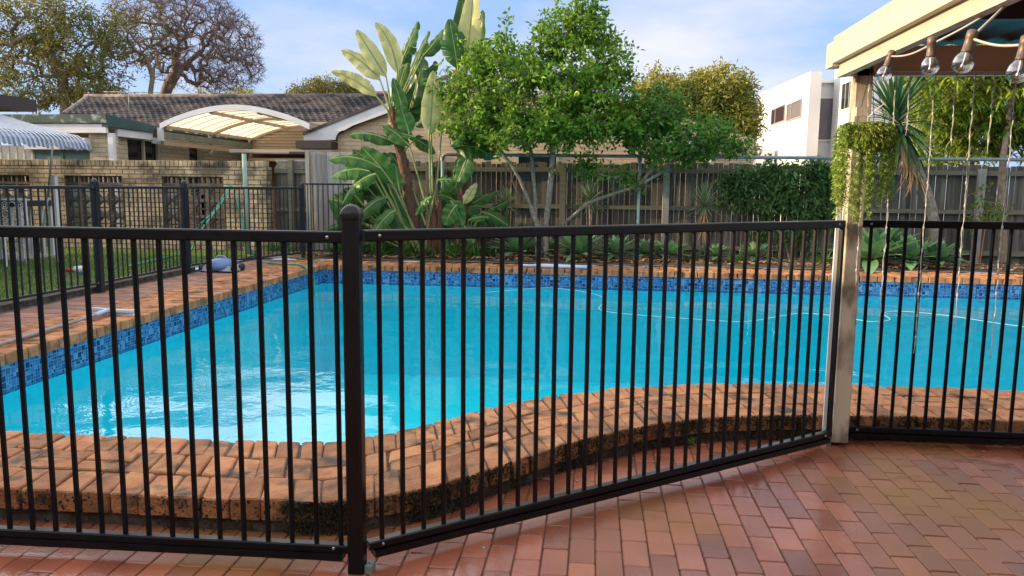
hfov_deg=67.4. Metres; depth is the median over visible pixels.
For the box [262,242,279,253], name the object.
strappy plant
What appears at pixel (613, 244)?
agave
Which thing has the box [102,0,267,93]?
bare branched tree
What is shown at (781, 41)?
sky
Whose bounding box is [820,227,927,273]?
agave
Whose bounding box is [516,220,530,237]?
yucca
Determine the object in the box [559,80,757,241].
citrus tree
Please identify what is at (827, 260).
strappy plant
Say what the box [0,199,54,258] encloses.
outdoor table
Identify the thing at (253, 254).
garden hose
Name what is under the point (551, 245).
agave
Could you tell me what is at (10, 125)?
awning
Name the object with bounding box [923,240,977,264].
agave
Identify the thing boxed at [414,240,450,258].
strappy plant
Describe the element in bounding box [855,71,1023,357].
icicle lights
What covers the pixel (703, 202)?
yucca
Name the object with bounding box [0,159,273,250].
brick wall
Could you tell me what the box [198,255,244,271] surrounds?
pool cleaner
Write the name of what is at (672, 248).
agave
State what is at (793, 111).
window
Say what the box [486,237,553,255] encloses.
agave
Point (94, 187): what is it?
pool fence
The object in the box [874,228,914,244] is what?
agave
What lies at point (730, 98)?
mango tree
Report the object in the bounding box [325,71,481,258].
bird of paradise
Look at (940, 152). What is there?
backdrop tree
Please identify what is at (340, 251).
strappy plant
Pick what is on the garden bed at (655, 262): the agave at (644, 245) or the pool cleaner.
the agave at (644, 245)
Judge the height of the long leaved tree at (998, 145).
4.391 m
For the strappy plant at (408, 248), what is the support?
on the garden bed at (655, 262)
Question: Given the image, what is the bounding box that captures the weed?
[688,437,701,445]
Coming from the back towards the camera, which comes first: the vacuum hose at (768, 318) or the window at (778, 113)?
the window at (778, 113)
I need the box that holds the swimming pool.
[0,259,1023,533]
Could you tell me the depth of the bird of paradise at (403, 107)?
12.99 m
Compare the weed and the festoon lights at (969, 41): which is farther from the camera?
the weed
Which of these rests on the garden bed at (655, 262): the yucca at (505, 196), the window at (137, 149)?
the yucca at (505, 196)
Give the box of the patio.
[0,438,1023,575]
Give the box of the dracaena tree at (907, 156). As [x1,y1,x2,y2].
[832,76,952,262]
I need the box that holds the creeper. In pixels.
[709,153,842,260]
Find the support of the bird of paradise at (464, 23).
on the garden bed at (655, 262)
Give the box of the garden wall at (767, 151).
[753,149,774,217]
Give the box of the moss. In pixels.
[0,414,990,535]
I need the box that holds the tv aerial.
[100,85,159,117]
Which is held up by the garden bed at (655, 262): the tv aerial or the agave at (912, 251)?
the agave at (912, 251)
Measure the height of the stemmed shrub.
1.322 m
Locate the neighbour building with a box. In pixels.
[0,94,36,111]
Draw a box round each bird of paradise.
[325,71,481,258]
[331,21,443,256]
[416,0,508,257]
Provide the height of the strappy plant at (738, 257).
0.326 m
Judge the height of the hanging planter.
0.777 m
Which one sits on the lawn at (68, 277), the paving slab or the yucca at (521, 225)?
the paving slab
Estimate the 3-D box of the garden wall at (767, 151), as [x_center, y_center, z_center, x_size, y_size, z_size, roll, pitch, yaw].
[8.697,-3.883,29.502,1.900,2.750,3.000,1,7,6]
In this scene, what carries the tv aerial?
on the brick house at (271, 128)
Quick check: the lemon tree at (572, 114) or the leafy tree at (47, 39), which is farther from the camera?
the leafy tree at (47, 39)
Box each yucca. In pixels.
[494,187,523,252]
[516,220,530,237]
[571,175,606,224]
[682,180,730,257]
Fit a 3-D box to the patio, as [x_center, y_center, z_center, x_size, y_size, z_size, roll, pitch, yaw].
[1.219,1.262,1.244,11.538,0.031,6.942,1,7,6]
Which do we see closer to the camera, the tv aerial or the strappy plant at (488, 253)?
the strappy plant at (488, 253)
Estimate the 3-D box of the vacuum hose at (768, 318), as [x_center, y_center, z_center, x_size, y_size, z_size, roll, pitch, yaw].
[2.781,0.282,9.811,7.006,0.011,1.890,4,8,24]
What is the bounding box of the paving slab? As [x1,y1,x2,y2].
[0,253,66,261]
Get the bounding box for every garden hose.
[129,185,314,296]
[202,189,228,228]
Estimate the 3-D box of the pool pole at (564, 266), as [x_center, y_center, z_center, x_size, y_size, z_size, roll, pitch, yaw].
[0.681,-0.340,11.985,1.125,0.065,0.073,2,8,12]
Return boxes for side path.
[0,259,292,329]
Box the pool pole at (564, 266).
[523,264,586,268]
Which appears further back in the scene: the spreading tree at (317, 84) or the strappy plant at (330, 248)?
the spreading tree at (317, 84)
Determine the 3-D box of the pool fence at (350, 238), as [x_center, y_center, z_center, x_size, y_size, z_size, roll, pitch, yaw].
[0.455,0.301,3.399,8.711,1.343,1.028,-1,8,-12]
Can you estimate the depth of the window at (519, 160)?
16.27 m
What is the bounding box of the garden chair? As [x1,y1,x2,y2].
[0,198,29,266]
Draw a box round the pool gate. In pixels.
[305,183,370,250]
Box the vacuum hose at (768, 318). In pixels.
[485,288,1023,326]
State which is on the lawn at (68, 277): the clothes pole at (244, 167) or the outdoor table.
the clothes pole at (244, 167)
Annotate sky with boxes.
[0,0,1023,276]
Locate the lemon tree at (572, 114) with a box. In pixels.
[423,0,647,260]
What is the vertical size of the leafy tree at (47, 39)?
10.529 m
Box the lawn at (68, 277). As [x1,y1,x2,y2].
[0,246,277,302]
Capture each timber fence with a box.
[274,159,306,251]
[371,161,1023,263]
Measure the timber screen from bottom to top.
1.960 m
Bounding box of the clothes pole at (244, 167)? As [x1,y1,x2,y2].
[242,154,249,253]
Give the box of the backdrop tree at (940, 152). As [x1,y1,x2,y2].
[877,44,1023,245]
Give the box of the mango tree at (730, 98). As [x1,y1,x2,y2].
[628,55,770,162]
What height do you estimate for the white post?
1.375 m
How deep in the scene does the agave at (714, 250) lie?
12.89 m
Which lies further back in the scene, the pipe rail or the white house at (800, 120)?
the white house at (800, 120)
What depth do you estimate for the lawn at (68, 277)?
11.00 m
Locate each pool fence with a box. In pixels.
[0,178,305,302]
[0,204,1023,574]
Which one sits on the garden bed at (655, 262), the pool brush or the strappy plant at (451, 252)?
the strappy plant at (451, 252)
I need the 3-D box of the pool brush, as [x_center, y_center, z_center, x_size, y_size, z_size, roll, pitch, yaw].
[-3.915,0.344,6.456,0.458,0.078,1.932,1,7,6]
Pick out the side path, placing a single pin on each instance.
(172, 280)
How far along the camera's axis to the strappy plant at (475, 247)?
13.29 m
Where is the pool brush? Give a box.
[0,307,134,345]
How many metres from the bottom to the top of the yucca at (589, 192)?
1.425 m
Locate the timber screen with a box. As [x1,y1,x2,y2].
[305,151,352,252]
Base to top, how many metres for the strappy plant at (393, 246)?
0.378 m
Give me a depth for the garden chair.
11.38 m
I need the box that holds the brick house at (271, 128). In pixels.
[0,66,753,245]
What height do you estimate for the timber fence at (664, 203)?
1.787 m
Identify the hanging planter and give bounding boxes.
[828,66,899,223]
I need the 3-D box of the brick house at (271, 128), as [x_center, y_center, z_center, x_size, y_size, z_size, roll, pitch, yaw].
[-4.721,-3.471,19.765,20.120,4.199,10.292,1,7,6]
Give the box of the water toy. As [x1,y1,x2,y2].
[65,266,82,273]
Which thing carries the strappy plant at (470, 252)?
on the garden bed at (655, 262)
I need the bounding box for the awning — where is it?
[0,114,90,250]
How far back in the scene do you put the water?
11.08 m
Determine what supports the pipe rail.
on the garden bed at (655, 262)
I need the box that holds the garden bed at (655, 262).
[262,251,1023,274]
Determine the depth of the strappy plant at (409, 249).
13.11 m
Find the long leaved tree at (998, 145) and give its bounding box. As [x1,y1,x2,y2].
[899,44,1023,262]
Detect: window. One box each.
[126,137,160,160]
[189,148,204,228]
[516,152,558,213]
[770,104,785,125]
[786,98,801,121]
[818,97,832,140]
[840,81,850,109]
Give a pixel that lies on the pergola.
(857, 51)
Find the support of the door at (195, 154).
in the brick house at (271, 128)
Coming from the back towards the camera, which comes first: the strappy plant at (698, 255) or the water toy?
the strappy plant at (698, 255)
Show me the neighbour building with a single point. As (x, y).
(12, 104)
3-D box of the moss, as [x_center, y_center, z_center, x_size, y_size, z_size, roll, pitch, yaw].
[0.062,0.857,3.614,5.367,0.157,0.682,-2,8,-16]
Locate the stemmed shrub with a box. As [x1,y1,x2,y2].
[962,182,1014,261]
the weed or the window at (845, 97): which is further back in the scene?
the window at (845, 97)
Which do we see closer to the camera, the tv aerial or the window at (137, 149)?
the window at (137, 149)
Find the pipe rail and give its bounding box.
[440,153,1023,223]
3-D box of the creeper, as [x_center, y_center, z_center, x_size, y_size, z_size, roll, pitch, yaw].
[4.710,-1.349,13.513,2.506,2.019,0.657,1,7,6]
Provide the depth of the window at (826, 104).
24.74 m
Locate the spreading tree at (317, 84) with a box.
[279,74,360,93]
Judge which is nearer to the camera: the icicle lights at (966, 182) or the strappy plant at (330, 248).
the icicle lights at (966, 182)
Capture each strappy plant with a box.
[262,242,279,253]
[273,242,297,251]
[316,243,340,255]
[317,243,341,256]
[362,244,373,253]
[366,241,396,254]
[382,241,397,253]
[384,241,419,257]
[392,241,419,254]
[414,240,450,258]
[427,239,474,259]
[458,242,490,256]
[469,243,491,255]
[473,245,499,255]
[677,247,704,259]
[723,247,750,261]
[810,252,832,263]
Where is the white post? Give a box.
[50,175,59,258]
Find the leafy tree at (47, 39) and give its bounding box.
[0,0,137,113]
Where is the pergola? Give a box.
[822,0,1023,445]
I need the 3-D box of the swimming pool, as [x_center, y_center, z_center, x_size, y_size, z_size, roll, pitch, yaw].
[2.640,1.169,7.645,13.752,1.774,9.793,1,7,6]
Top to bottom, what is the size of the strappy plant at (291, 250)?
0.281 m
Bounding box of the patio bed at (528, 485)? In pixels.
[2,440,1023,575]
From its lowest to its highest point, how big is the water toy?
0.124 m
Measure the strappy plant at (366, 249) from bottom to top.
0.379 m
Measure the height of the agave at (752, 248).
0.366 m
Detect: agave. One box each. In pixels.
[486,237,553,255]
[541,237,568,254]
[544,235,609,261]
[592,235,642,259]
[624,238,663,256]
[646,239,691,258]
[700,243,730,259]
[737,241,777,261]
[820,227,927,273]
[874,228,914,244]
[879,234,951,269]
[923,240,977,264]
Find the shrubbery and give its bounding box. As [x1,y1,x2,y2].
[192,85,262,93]
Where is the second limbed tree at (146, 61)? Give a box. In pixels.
[96,0,186,93]
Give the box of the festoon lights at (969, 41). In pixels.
[876,6,1023,82]
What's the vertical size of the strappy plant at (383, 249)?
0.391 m
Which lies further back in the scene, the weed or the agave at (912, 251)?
the agave at (912, 251)
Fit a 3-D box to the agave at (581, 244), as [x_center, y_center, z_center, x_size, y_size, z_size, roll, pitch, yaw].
[1.150,-0.761,13.032,1.206,0.574,1.197,3,8,20]
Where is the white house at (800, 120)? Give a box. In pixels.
[756,44,983,233]

